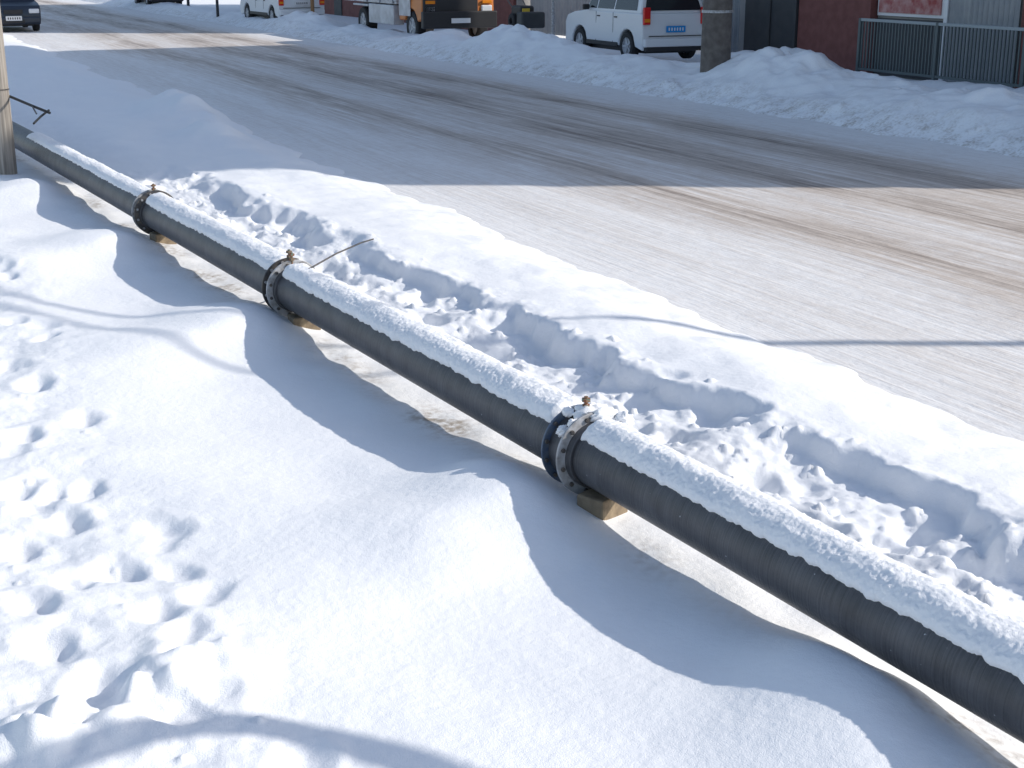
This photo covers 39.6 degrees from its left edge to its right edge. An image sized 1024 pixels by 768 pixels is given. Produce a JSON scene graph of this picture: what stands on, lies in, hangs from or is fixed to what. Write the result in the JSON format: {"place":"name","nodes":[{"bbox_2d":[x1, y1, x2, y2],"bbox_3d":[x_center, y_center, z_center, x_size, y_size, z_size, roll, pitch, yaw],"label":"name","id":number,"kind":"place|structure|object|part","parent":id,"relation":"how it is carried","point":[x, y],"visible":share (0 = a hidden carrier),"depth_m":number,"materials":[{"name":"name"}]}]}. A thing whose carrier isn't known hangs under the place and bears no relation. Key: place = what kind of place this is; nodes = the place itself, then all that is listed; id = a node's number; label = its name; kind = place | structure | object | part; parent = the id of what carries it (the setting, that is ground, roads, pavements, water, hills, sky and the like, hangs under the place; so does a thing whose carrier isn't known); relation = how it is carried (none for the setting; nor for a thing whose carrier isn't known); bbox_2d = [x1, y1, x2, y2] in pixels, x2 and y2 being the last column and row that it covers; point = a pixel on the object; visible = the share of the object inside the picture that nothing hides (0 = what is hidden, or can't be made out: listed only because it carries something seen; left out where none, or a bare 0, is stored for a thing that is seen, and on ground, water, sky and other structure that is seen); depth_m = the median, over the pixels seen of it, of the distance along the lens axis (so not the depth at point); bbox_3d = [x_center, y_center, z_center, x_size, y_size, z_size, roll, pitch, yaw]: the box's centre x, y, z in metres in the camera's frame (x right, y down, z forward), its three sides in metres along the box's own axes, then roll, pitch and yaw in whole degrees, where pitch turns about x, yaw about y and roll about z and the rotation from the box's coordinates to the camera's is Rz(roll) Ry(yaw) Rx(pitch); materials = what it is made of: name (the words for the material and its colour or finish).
{"place":"outdoors","nodes":[
{"label":"outdoors","id":0,"kind":"place"},
{"bbox_2d":[0,0,1023,767],"bbox_3d":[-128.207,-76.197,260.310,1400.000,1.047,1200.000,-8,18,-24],"label":"snowy ground","id":1,"kind":"structure","parent":0,"point":[242,524],"depth_m":6.83,"materials":[{"name":"white snow"}]},
{"bbox_2d":[0,9,16,174],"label":"utility pole","id":2,"kind":"object","parent":1,"relation":"on","point":[8,164],"visible":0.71,"depth_m":16.87,"materials":[{"name":"wood"}]},
{"bbox_2d":[9,95,50,124],"bbox_3d":[-5.549,-3.192,16.482,0.303,0.228,1.289,-9,19,-29],"label":"black bracket","id":3,"kind":"object","parent":2,"relation":"attached to","point":[33,107],"visible":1,"depth_m":16.33,"materials":[{"name":"black metal"}]},
{"bbox_2d":[135,0,183,4],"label":"parked car","id":4,"kind":"object","parent":1,"relation":"on","point":[155,1],"visible":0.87,"depth_m":69.13,"materials":[{"name":"black paint"}]},
{"bbox_2d":[149,231,176,243],"bbox_3d":[-3.164,-1.268,12.963,0.280,0.245,0.216,-14,22,-38],"label":"timber block","id":5,"kind":"object","parent":1,"relation":"on","point":[155,236],"depth_m":12.84,"materials":[{"name":"beige wood"}]},
{"bbox_2d":[216,0,218,16],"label":"thin post","id":6,"kind":"object","parent":1,"relation":"on","point":[217,8],"depth_m":56.86,"materials":[{"name":"grey metal"}]},
{"bbox_2d":[240,0,324,17],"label":"parked car","id":7,"kind":"object","parent":1,"relation":"on","point":[266,8],"visible":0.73,"depth_m":51.33,"materials":[{"name":"white paint"}]},
{"bbox_2d":[288,313,320,329],"bbox_3d":[-1.443,-0.375,9.996,0.280,0.245,0.216,-9,19,-28],"label":"timber block","id":8,"kind":"object","parent":1,"relation":"on","point":[295,319],"depth_m":9.87,"materials":[{"name":"beige wood"}]},
{"bbox_2d":[310,0,313,11],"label":"thin post","id":9,"kind":"object","parent":1,"relation":"on","point":[312,5],"depth_m":50.87,"materials":[{"name":"brown"}]},
{"bbox_2d":[352,0,496,36],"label":"parked truck","id":10,"kind":"object","parent":1,"relation":"on","point":[476,17],"visible":0.9,"depth_m":41.67,"materials":[{"name":"orange paint"}]},
{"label":"door panel","id":11,"kind":"part","parent":10,"relation":"part of","materials":[{"name":"silver metal"}]},
{"bbox_2d":[324,0,529,30],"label":"apartment building","id":12,"kind":"structure","parent":1,"relation":"on","point":[503,8],"depth_m":60.70,"materials":[{"name":"red paint"}]},
{"bbox_2d":[334,0,341,15],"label":"door","id":13,"kind":"structure","parent":12,"relation":"in","point":[337,3],"depth_m":62.96,"materials":[{"name":"grey metal"}]},
{"bbox_2d":[507,0,544,27],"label":"dark machine","id":14,"kind":"object","parent":1,"relation":"on","point":[526,16],"visible":0.91,"depth_m":37.73,"materials":[{"name":"black metal"}]},
{"bbox_2d":[551,0,554,34],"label":"thin post","id":15,"kind":"object","parent":1,"relation":"on","point":[553,17],"visible":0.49,"depth_m":40.62,"materials":[{"name":"metal"}]},
{"bbox_2d":[577,489,627,520],"bbox_3d":[0.421,0.614,6.714,0.216,0.245,0.280,12,20,34],"label":"timber block","id":16,"kind":"object","parent":1,"relation":"on","point":[597,504],"depth_m":6.59,"materials":[{"name":"beige wood"}]},
{"bbox_2d":[12,121,1023,742],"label":"pipeline","id":17,"kind":"object","parent":16,"relation":"on","point":[952,643],"visible":0.99,"depth_m":6.11,"materials":[{"name":"metal"}]},
{"bbox_2d":[308,238,373,268],"bbox_3d":[-1.229,-0.954,10.322,0.012,0.042,1.235,5,17,15],"label":"thin rod","id":18,"kind":"object","parent":17,"relation":"attached to","point":[340,252],"visible":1,"depth_m":10.27,"materials":[{"name":"metal"}]},
{"bbox_2d":[566,0,702,58],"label":"parked car","id":19,"kind":"object","parent":1,"relation":"on","point":[637,27],"visible":0.91,"depth_m":34.17,"materials":[{"name":"white paint"}]},
{"bbox_3d":[2.086,-9.733,35.743,0.147,0.525,0.450,-7,18,-23],"label":"side window","id":20,"kind":"part","parent":19,"relation":"part of","materials":[{"name":"grey glass"}]},
{"bbox_3d":[2.379,-9.546,35.124,0.147,0.525,0.830,-7,18,-23],"label":"side window","id":21,"kind":"part","parent":19,"relation":"part of","materials":[{"name":"grey glass"}]},
{"bbox_3d":[2.804,-9.274,34.221,0.147,0.525,1.100,-7,18,-23],"label":"side window","id":22,"kind":"part","parent":19,"relation":"part of","materials":[{"name":"grey glass"}]},
{"bbox_3d":[3.829,-9.169,33.926,1.539,0.495,0.140,-7,18,-23],"label":"rear window","id":23,"kind":"part","parent":19,"relation":"part of","materials":[{"name":"black glass"}]},
{"bbox_2d":[530,0,739,51],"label":"sheet fence","id":24,"kind":"object","parent":1,"relation":"on","point":[564,9],"visible":0.16,"depth_m":45.17,"materials":[{"name":"grey metal"}]},
{"bbox_2d":[700,0,732,71],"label":"utility pole","id":25,"kind":"object","parent":1,"relation":"on","point":[716,33],"visible":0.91,"depth_m":26.73,"materials":[{"name":"grey concrete"}]},
{"bbox_2d":[738,0,1023,88],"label":"apartment building","id":26,"kind":"structure","parent":1,"relation":"on","point":[828,29],"depth_m":31.26,"materials":[{"name":"red paint"}]},
{"bbox_2d":[877,0,944,18],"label":"shop window","id":27,"kind":"structure","parent":26,"relation":"in","point":[901,8],"depth_m":30.01,"materials":[{"name":"red glass"}]},
{"bbox_2d":[855,18,1023,87],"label":"metal fence","id":28,"kind":"object","parent":1,"relation":"on","point":[936,55],"visible":0.98,"depth_m":27.73,"materials":[{"name":"grey metal"}]},
{"bbox_2d":[2,0,1023,441],"bbox_3d":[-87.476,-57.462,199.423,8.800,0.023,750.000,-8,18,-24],"label":"road","id":29,"kind":"structure","parent":0,"point":[892,264],"depth_m":16.23,"materials":[{"name":"white snow"}]},
{"bbox_2d":[0,0,40,30],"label":"approaching car","id":30,"kind":"object","parent":29,"relation":"on","point":[25,13],"visible":1,"depth_m":48.40,"materials":[{"name":"blue paint"}]}
]}

